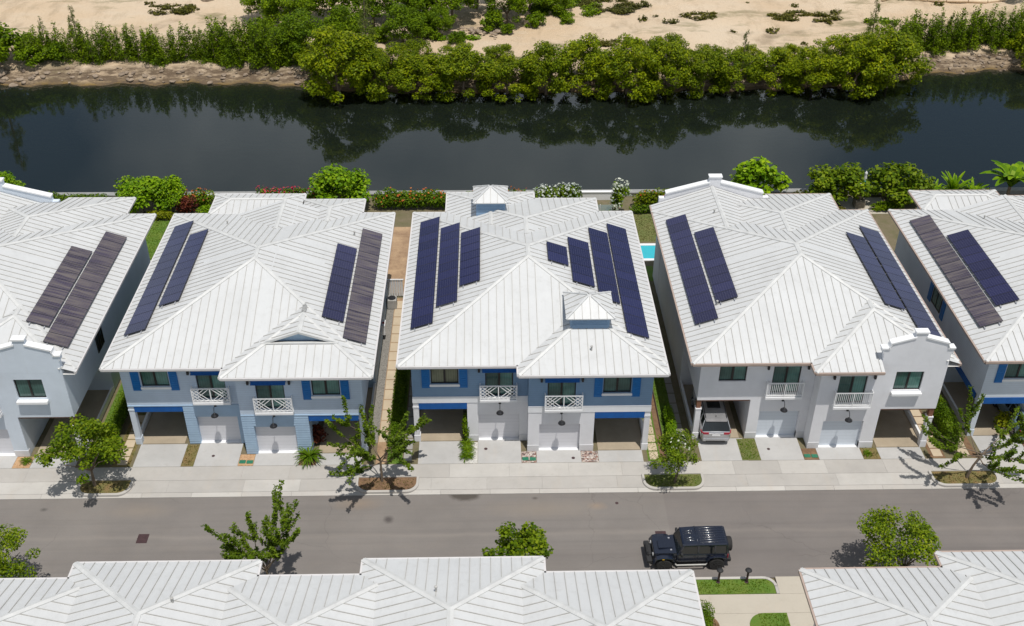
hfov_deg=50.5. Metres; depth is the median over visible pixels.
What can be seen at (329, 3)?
upland tree
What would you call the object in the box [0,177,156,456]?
duplex house
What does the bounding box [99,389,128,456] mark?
clipped hedge
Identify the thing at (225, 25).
sapling tree
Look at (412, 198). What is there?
flowering hedge
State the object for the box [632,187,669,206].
flowering hedge
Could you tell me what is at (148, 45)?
sapling tree
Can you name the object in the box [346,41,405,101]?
mangrove tree
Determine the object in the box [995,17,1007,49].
sapling tree
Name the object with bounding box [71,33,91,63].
sapling tree
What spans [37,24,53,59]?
sapling tree
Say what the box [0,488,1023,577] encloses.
road
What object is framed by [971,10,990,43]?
sapling tree
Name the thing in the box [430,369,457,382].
window
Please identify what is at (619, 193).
frangipani tree
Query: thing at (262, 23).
sapling tree
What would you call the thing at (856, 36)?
mangrove tree
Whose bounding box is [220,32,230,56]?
sapling tree
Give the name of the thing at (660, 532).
drain grate
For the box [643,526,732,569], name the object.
offroad car
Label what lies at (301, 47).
sapling tree
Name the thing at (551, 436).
garage door
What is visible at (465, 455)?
grass tuft
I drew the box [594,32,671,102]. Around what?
mangrove tree
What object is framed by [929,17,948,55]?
sapling tree
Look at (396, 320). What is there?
stepping stone
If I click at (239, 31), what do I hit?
sapling tree
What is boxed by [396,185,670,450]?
duplex house
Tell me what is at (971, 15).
sapling tree
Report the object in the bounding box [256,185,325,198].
bougainvillea
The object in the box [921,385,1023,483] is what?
street tree
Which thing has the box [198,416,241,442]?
garage door
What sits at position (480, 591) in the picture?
row house
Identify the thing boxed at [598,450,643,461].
driveway
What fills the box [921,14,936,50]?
sapling tree
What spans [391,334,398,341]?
stepping stone
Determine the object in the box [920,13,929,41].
sapling tree
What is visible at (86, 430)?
street tree
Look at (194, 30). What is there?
sapling tree
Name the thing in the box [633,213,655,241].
lawn
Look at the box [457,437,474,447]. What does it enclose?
grass tuft
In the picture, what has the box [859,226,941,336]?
solar array
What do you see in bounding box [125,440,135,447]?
stepping stone
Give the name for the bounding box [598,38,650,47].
shrub
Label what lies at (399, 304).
stepping stone
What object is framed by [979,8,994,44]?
sapling tree
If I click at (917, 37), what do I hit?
sapling tree
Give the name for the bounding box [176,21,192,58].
sapling tree
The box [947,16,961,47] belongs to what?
sapling tree
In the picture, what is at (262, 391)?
balcony door
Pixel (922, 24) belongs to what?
sapling tree
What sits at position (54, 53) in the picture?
scrub bush
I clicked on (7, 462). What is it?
driveway
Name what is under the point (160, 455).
driveway
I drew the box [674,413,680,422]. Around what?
stepping stone
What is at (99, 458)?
grass clump
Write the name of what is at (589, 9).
shrub
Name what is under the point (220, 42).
sapling tree
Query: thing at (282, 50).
sapling tree
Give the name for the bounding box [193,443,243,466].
driveway
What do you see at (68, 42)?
sapling tree
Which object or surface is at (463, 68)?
mangrove tree
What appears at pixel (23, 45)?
sapling tree
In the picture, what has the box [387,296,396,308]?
condenser unit
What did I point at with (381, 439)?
stepping stone
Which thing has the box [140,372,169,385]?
window
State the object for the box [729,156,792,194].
sea grape tree
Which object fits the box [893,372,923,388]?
window
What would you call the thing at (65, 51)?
sapling tree
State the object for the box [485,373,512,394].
balcony door
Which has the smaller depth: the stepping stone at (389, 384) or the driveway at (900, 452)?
the driveway at (900, 452)
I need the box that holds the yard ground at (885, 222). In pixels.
[11,194,1023,468]
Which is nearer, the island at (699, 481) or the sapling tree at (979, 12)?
the island at (699, 481)
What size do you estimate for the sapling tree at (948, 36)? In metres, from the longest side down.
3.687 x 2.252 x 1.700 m
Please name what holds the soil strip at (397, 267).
on the yard ground at (885, 222)
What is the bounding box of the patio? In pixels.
[838,197,888,213]
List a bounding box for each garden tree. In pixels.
[0,171,25,186]
[113,175,173,213]
[151,174,185,208]
[309,163,371,202]
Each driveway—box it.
[0,456,16,468]
[30,456,78,467]
[133,444,187,466]
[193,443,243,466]
[253,453,299,465]
[316,453,361,464]
[418,441,464,463]
[478,440,521,462]
[536,450,581,462]
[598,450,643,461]
[697,438,748,460]
[754,437,803,459]
[775,576,803,593]
[815,447,863,459]
[876,447,924,458]
[972,435,1023,457]
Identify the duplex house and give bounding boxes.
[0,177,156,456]
[99,193,395,453]
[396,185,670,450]
[649,174,961,447]
[887,189,1023,435]
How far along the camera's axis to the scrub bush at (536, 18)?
131.29 m
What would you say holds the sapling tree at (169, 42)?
on the bank
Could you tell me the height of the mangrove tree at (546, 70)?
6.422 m
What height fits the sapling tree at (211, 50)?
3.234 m
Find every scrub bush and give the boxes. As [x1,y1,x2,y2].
[0,22,25,64]
[12,43,44,67]
[13,30,38,49]
[38,40,67,60]
[251,17,274,36]
[324,14,353,31]
[368,26,389,42]
[412,12,431,35]
[420,27,443,39]
[447,30,466,43]
[480,13,504,31]
[499,23,514,33]
[524,10,546,27]
[559,14,574,24]
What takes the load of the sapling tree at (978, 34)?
on the bank
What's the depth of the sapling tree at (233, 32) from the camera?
121.42 m
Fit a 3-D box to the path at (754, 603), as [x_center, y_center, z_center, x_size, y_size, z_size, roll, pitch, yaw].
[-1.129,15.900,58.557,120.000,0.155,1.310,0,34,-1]
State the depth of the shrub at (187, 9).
135.47 m
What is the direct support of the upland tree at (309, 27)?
on the bank
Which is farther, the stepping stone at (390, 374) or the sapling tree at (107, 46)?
the sapling tree at (107, 46)
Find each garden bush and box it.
[49,191,107,201]
[870,200,904,210]
[925,185,989,189]
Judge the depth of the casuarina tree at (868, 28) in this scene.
124.87 m
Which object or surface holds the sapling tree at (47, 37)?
on the bank
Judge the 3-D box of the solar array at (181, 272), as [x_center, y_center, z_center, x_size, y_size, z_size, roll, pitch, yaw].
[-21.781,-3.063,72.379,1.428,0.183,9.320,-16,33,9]
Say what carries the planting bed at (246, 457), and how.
on the yard ground at (885, 222)
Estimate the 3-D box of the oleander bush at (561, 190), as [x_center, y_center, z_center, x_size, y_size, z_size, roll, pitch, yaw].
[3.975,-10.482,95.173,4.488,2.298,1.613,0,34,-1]
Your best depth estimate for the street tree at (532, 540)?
57.92 m
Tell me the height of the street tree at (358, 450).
6.364 m
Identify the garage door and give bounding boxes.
[0,430,15,455]
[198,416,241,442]
[255,427,298,453]
[479,414,518,439]
[539,424,579,450]
[755,411,798,437]
[818,421,861,447]
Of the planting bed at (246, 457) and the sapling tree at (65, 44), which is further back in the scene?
the sapling tree at (65, 44)
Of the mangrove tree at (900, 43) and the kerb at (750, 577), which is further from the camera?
the mangrove tree at (900, 43)
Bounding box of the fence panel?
[387,279,402,295]
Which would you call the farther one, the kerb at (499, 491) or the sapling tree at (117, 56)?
the sapling tree at (117, 56)
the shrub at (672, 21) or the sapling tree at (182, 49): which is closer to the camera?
the sapling tree at (182, 49)
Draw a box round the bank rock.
[0,70,6,76]
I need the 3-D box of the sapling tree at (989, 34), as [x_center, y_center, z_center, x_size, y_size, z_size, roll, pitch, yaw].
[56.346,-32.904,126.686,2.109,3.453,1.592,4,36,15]
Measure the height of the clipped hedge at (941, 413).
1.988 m
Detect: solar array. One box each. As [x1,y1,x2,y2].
[26,246,91,328]
[43,231,126,349]
[123,220,193,337]
[159,229,207,307]
[322,243,356,323]
[343,228,381,345]
[410,216,439,330]
[436,222,459,308]
[459,227,479,287]
[546,241,568,267]
[567,237,594,287]
[588,227,619,305]
[606,223,648,339]
[666,214,717,325]
[694,227,737,304]
[846,232,905,310]
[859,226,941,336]
[910,215,1002,328]
[947,229,1019,307]
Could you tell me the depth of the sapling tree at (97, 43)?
121.01 m
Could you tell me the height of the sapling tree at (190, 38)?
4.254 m
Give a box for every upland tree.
[239,0,281,14]
[260,0,317,24]
[270,7,325,54]
[302,0,352,16]
[320,4,367,38]
[344,0,402,26]
[378,2,427,41]
[395,0,446,19]
[424,5,456,32]
[429,0,478,21]
[485,0,536,24]
[528,0,544,11]
[537,0,574,11]
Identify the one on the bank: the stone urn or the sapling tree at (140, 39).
the sapling tree at (140, 39)
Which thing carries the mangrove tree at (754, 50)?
on the bank
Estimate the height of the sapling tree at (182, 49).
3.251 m
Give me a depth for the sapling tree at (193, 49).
121.91 m
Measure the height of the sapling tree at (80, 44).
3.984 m
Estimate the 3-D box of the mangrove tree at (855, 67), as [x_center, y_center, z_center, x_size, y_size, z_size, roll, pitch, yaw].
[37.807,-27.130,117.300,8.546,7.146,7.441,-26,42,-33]
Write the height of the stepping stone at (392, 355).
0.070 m
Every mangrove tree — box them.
[293,34,349,77]
[297,24,377,103]
[338,34,388,70]
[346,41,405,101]
[383,52,455,100]
[394,38,433,69]
[424,44,499,101]
[437,41,479,75]
[475,52,538,102]
[482,43,519,73]
[517,40,574,100]
[526,48,553,64]
[558,32,619,100]
[583,47,612,69]
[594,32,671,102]
[619,40,653,68]
[638,36,702,94]
[648,32,691,65]
[679,47,730,98]
[692,43,730,68]
[709,49,768,93]
[730,43,765,63]
[748,46,803,96]
[771,42,805,66]
[781,45,852,93]
[810,36,853,72]
[817,30,894,99]
[838,32,888,61]
[852,22,935,90]
[1004,30,1023,67]
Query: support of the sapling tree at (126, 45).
on the bank
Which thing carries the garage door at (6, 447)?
in the duplex house at (41, 381)
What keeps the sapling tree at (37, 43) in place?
on the bank
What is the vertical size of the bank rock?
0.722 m
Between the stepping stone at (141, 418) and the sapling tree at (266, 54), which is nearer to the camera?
the stepping stone at (141, 418)
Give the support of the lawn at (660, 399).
on the yard ground at (885, 222)
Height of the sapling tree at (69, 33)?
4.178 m
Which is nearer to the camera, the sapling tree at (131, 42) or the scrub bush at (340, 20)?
the sapling tree at (131, 42)
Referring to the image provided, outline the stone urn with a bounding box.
[852,190,865,208]
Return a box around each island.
[641,473,704,490]
[928,470,999,486]
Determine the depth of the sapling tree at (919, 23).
124.35 m
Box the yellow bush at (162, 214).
[144,210,175,219]
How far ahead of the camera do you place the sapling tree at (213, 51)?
121.05 m
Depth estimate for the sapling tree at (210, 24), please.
121.16 m
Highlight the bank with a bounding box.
[0,0,1023,93]
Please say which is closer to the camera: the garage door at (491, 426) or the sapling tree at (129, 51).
the garage door at (491, 426)
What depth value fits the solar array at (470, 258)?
72.58 m
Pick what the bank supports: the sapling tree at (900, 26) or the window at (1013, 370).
the sapling tree at (900, 26)
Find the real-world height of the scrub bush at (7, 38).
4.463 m
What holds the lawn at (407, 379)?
on the yard ground at (885, 222)
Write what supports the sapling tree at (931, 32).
on the bank
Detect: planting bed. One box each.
[12,457,33,467]
[77,479,134,496]
[181,445,199,466]
[238,454,255,465]
[299,454,315,464]
[355,476,418,493]
[465,442,477,462]
[521,451,536,462]
[581,451,598,461]
[707,615,719,625]
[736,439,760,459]
[801,448,818,459]
[860,448,880,458]
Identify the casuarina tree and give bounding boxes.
[37,15,49,59]
[66,5,85,50]
[356,0,377,45]
[737,30,749,67]
[864,0,880,37]
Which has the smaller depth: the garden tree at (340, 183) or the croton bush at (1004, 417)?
the croton bush at (1004, 417)
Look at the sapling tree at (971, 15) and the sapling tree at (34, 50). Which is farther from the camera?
the sapling tree at (971, 15)
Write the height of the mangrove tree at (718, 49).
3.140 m
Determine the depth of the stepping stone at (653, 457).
68.63 m
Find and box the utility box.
[381,320,385,334]
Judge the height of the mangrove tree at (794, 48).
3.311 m
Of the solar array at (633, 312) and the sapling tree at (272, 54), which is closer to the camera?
the solar array at (633, 312)
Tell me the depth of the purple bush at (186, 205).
93.61 m
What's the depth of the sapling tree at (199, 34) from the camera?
121.75 m
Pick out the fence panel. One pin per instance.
(393, 288)
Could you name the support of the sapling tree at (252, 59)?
on the bank
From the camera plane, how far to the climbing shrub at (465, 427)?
69.11 m
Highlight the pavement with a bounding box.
[0,458,1023,494]
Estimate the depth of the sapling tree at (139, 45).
121.48 m
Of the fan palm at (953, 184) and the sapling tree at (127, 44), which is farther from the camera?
the sapling tree at (127, 44)
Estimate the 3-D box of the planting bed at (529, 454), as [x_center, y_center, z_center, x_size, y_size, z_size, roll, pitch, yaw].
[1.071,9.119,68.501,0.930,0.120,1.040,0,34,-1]
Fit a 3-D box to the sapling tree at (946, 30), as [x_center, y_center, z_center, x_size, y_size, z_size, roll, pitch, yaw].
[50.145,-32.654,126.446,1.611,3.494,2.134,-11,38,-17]
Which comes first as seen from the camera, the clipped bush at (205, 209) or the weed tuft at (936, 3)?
the clipped bush at (205, 209)
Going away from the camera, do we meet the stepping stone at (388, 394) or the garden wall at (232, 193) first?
the stepping stone at (388, 394)
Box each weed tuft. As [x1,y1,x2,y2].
[638,14,647,21]
[766,27,779,33]
[830,8,841,14]
[934,0,944,5]
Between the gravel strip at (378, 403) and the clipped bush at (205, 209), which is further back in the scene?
the clipped bush at (205, 209)
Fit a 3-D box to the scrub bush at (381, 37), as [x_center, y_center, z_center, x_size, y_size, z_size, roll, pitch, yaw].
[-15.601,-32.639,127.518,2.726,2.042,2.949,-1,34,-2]
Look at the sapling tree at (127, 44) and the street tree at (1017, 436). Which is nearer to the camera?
the street tree at (1017, 436)
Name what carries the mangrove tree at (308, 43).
on the bank
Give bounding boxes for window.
[14,380,45,397]
[95,327,104,352]
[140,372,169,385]
[311,380,339,394]
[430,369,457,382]
[603,378,631,391]
[719,366,747,380]
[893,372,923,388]
[931,286,942,312]
[1004,364,1023,377]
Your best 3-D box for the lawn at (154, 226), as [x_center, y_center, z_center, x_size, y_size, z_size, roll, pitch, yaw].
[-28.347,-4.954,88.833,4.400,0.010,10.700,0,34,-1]
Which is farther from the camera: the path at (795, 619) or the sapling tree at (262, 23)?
the sapling tree at (262, 23)
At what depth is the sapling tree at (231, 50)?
120.45 m
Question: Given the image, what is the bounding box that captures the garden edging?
[652,391,666,457]
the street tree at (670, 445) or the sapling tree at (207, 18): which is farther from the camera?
the sapling tree at (207, 18)
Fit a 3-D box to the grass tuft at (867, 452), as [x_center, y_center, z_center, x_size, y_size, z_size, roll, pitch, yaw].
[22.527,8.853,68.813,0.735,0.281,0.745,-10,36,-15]
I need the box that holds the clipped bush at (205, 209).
[196,204,210,212]
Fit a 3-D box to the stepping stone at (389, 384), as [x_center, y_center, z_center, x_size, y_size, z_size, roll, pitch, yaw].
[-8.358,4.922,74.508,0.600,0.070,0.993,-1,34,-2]
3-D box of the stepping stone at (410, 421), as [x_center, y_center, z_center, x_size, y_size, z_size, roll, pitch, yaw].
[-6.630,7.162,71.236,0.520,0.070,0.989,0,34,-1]
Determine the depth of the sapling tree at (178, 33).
121.53 m
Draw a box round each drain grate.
[136,534,148,542]
[655,531,665,533]
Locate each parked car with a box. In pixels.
[691,388,730,441]
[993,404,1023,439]
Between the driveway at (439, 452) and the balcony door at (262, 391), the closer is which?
the balcony door at (262, 391)
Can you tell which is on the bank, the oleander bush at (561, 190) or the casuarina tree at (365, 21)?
the casuarina tree at (365, 21)
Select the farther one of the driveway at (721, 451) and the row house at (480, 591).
the driveway at (721, 451)
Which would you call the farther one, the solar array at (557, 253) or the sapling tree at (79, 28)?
the sapling tree at (79, 28)
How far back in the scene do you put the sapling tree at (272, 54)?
119.50 m
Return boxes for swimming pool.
[640,243,655,260]
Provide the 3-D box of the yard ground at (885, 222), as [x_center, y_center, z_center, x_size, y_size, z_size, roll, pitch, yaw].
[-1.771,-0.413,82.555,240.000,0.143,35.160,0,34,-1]
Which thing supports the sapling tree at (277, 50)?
on the bank
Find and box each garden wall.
[184,193,254,199]
[564,190,612,199]
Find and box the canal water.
[0,69,1023,191]
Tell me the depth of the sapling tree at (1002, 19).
125.88 m
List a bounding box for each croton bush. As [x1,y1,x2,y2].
[312,424,328,442]
[993,410,1012,427]
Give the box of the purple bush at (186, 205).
[174,195,198,212]
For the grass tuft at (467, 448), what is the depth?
68.83 m
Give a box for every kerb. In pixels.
[0,483,1023,499]
[695,576,779,593]
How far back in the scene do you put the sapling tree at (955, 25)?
125.86 m
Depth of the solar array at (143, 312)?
71.86 m
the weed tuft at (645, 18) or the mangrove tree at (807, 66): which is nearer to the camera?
the mangrove tree at (807, 66)
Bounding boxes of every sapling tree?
[19,34,34,64]
[27,25,44,53]
[27,33,42,63]
[29,28,46,61]
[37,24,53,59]
[43,31,59,51]
[44,28,52,60]
[50,22,67,46]
[54,29,63,60]
[59,39,74,64]
[60,33,71,58]
[61,27,69,52]
[64,34,76,56]
[65,19,86,50]
[68,25,80,59]
[71,19,86,57]
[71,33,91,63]
[73,29,93,63]
[82,28,100,62]
[82,34,89,60]
[89,27,104,64]
[89,29,100,57]
[94,21,109,55]
[97,22,110,56]
[98,25,111,60]
[102,25,125,60]
[105,24,119,59]
[111,36,126,61]
[112,30,121,60]
[113,27,125,57]
[118,24,140,62]
[120,22,134,56]
[122,26,135,59]
[123,35,139,61]
[127,24,139,60]
[130,30,146,62]
[137,30,154,64]
[138,32,150,59]
[139,26,146,56]
[142,27,153,62]
[143,24,159,63]
[144,30,154,64]
[149,31,171,67]
[149,39,163,65]
[151,33,166,64]
[154,27,166,56]
[159,38,171,63]
[160,34,174,61]
[165,30,175,61]
[165,37,173,61]
[166,25,185,60]
[170,33,188,62]
[172,26,187,59]
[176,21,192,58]
[178,34,190,61]
[181,25,197,58]
[183,26,199,59]
[190,25,201,59]
[190,35,199,60]
[192,33,201,56]
[195,27,210,53]
[196,30,206,58]
[197,35,210,64]
[201,28,211,59]
[204,15,214,49]
[205,27,224,64]
[206,35,216,61]
[207,15,219,60]
[212,22,225,65]
[213,23,225,59]
[214,15,235,52]
[214,20,231,64]
[217,30,236,68]
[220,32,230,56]
[221,27,239,66]
[229,20,239,45]
[229,34,245,65]
[231,37,244,68]
[232,15,246,56]
[232,18,256,61]
[233,23,247,64]
[235,21,244,54]
[239,18,252,60]
[241,20,249,59]
[245,25,259,61]
[247,26,264,69]
[248,23,266,67]
[256,24,270,65]
[257,24,270,62]
[259,13,268,46]
[259,33,275,66]
[261,16,270,57]
[263,27,282,69]
[271,28,291,66]
[275,33,285,66]
[279,26,290,62]
[281,26,296,66]
[283,23,297,65]
[287,18,304,65]
[294,31,307,66]
[897,17,904,35]
[908,21,917,46]
[910,8,921,38]
[910,16,926,44]
[911,17,924,44]
[913,24,920,46]
[914,18,924,42]
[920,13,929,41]
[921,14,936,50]
[924,13,939,50]
[926,20,942,55]
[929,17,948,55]
[935,7,947,40]
[939,11,956,49]
[939,25,952,50]
[940,19,951,44]
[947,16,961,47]
[948,20,960,52]
[949,11,960,45]
[949,19,966,51]
[951,16,967,52]
[955,7,967,32]
[956,8,965,29]
[956,20,969,52]
[959,13,979,51]
[963,20,971,47]
[964,4,982,40]
[965,5,978,36]
[965,13,985,45]
[966,9,988,49]
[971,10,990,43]
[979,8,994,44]
[982,3,999,36]
[985,18,998,43]
[986,23,999,53]
[989,6,1009,48]
[993,19,1008,47]
[994,13,1018,49]
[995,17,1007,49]
[999,11,1014,46]
[1003,11,1023,46]
[1005,20,1021,52]
[1009,4,1023,33]
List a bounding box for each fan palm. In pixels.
[926,179,951,189]
[936,170,974,189]
[961,177,989,189]
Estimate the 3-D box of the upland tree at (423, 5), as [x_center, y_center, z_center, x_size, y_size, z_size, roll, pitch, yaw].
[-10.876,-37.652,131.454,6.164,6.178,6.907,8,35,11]
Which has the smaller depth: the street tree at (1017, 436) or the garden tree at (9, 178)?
the street tree at (1017, 436)
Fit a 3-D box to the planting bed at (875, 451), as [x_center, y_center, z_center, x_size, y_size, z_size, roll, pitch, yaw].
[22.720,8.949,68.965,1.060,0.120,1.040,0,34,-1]
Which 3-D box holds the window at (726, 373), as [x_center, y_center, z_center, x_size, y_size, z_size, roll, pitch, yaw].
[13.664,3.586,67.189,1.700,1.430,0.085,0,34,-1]
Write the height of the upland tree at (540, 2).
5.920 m
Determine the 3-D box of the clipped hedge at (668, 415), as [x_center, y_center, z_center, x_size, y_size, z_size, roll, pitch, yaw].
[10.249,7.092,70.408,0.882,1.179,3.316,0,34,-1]
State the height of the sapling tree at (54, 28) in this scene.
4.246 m
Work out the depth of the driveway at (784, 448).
69.27 m
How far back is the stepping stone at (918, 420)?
71.62 m
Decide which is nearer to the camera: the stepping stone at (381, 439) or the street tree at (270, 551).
the street tree at (270, 551)
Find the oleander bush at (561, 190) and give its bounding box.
[533,182,582,197]
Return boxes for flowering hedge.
[180,187,215,206]
[372,187,445,208]
[466,186,526,191]
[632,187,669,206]
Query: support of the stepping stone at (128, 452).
on the yard ground at (885, 222)
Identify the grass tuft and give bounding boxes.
[18,457,32,465]
[293,442,325,467]
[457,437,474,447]
[459,450,474,463]
[460,443,475,453]
[863,449,871,456]
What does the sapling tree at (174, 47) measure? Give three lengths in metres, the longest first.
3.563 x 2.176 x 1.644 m
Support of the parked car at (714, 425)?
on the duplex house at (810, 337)
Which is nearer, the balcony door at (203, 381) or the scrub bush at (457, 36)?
the balcony door at (203, 381)
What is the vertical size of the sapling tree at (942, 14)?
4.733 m
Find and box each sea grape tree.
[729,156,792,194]
[804,162,872,203]
[866,160,937,206]
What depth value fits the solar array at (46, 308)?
70.06 m
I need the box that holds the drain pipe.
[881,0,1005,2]
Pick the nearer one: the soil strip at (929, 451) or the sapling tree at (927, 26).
the soil strip at (929, 451)
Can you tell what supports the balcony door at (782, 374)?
in the duplex house at (810, 337)
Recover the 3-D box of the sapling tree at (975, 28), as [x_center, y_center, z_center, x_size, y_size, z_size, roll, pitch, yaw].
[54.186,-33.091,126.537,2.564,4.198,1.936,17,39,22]
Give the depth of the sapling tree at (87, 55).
121.31 m
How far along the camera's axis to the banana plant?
96.11 m
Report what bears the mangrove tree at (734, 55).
on the bank
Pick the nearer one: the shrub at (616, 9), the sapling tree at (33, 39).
the sapling tree at (33, 39)
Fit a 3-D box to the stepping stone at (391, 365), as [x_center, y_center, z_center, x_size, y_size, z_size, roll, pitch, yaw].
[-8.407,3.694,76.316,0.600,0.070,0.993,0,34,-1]
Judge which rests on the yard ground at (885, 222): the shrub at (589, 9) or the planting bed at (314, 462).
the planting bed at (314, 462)
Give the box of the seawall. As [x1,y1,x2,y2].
[50,187,1023,198]
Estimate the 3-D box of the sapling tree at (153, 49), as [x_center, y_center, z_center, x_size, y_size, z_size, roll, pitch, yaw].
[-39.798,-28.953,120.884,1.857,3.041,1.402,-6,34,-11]
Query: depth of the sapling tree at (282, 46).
120.38 m
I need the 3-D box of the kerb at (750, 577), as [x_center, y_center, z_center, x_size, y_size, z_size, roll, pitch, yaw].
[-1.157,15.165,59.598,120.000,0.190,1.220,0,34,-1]
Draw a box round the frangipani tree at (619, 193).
[610,178,631,210]
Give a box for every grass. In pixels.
[82,215,994,624]
[89,220,789,625]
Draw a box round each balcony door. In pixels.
[196,375,227,397]
[255,385,285,407]
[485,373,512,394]
[547,383,575,404]
[770,366,801,391]
[835,376,867,401]
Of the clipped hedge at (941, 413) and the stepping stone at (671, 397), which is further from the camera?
the stepping stone at (671, 397)
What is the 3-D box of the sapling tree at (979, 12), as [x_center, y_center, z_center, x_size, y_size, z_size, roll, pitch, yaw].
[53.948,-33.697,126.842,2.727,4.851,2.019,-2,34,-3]
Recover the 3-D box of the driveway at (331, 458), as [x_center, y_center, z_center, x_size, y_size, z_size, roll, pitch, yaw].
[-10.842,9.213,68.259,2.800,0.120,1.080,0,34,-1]
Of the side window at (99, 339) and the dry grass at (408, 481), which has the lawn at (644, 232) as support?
the dry grass at (408, 481)
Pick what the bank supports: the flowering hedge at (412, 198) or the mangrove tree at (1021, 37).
the mangrove tree at (1021, 37)
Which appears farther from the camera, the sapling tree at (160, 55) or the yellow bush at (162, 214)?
the sapling tree at (160, 55)
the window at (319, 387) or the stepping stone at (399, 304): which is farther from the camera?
the stepping stone at (399, 304)
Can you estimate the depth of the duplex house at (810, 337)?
68.83 m
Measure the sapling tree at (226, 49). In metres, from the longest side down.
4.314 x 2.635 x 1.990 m
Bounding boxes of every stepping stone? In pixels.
[117,457,129,464]
[121,448,132,455]
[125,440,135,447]
[128,432,134,438]
[138,415,144,422]
[379,432,388,441]
[380,421,389,430]
[382,410,390,419]
[383,400,391,409]
[384,390,393,398]
[385,380,394,388]
[386,370,395,378]
[387,361,395,369]
[389,352,396,360]
[390,343,397,350]
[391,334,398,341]
[392,326,399,333]
[393,317,400,324]
[394,309,401,316]
[397,301,402,308]
[404,450,412,460]
[405,439,413,448]
[406,417,413,426]
[408,396,412,405]
[408,407,413,416]
[648,427,653,433]
[648,435,654,441]
[648,443,656,450]
[649,451,657,458]
[664,376,671,382]
[665,384,673,392]
[668,394,675,402]
[670,403,678,412]
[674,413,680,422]
[676,424,682,433]
[910,410,921,415]
[914,417,923,423]
[926,441,935,447]
[930,449,942,455]
[957,447,968,455]
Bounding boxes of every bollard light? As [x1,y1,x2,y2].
[716,568,723,583]
[745,567,751,583]
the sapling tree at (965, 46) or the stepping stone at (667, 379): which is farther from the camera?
the sapling tree at (965, 46)
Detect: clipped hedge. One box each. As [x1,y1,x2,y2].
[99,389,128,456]
[387,368,407,448]
[628,204,650,213]
[663,403,676,437]
[700,599,714,625]
[932,396,964,450]
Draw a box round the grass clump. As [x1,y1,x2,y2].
[89,456,109,464]
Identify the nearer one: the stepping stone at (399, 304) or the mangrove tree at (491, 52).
the stepping stone at (399, 304)
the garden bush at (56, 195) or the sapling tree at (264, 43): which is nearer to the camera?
the garden bush at (56, 195)
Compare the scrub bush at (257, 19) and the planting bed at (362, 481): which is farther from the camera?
the scrub bush at (257, 19)
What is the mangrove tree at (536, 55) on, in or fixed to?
on the bank
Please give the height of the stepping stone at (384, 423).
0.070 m
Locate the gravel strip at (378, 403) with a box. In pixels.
[372,309,393,442]
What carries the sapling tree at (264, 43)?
on the bank
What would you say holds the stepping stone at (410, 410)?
on the yard ground at (885, 222)
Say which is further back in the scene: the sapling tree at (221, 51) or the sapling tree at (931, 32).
the sapling tree at (931, 32)
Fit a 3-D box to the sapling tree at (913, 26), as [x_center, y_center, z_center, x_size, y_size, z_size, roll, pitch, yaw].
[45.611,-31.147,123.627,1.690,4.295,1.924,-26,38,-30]
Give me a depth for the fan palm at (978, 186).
96.56 m
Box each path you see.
[699,593,810,613]
[713,613,813,625]
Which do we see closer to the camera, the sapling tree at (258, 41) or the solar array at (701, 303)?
the solar array at (701, 303)
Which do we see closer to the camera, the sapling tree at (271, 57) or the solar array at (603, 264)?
the solar array at (603, 264)
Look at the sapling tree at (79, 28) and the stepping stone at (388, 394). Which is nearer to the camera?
the stepping stone at (388, 394)
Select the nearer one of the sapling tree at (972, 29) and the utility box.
the utility box
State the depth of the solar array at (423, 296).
72.64 m
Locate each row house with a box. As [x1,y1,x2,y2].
[0,556,704,625]
[798,550,1023,625]
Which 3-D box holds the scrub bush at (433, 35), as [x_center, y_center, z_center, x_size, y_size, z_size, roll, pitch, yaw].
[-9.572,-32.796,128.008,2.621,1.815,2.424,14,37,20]
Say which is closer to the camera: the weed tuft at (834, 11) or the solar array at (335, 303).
the solar array at (335, 303)
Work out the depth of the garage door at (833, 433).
69.07 m
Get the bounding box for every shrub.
[147,3,196,15]
[434,33,481,40]
[461,411,469,438]
[528,0,601,17]
[574,0,651,14]
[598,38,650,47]
[662,18,679,23]
[679,10,717,20]
[767,9,843,22]
[863,16,897,23]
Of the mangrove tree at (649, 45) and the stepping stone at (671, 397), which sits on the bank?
the mangrove tree at (649, 45)
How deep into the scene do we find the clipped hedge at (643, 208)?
94.35 m
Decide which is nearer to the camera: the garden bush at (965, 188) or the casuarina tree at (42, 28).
the garden bush at (965, 188)
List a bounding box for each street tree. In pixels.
[0,523,40,577]
[34,413,127,486]
[201,480,300,574]
[324,395,431,484]
[481,521,553,558]
[649,428,700,482]
[856,505,941,566]
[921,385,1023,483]
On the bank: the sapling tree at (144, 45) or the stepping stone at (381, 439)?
the sapling tree at (144, 45)
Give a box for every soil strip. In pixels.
[112,412,146,466]
[375,298,402,463]
[387,227,410,294]
[651,393,665,458]
[913,410,945,457]
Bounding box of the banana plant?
[979,160,1023,194]
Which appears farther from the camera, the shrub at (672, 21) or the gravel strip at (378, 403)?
the shrub at (672, 21)
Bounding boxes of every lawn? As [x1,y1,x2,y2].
[87,383,123,466]
[146,220,170,260]
[387,369,409,463]
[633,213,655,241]
[642,412,660,460]
[645,266,653,280]
[653,377,680,460]
[696,579,775,594]
[750,613,789,625]
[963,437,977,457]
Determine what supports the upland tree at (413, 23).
on the bank
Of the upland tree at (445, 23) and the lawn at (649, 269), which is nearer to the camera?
the lawn at (649, 269)

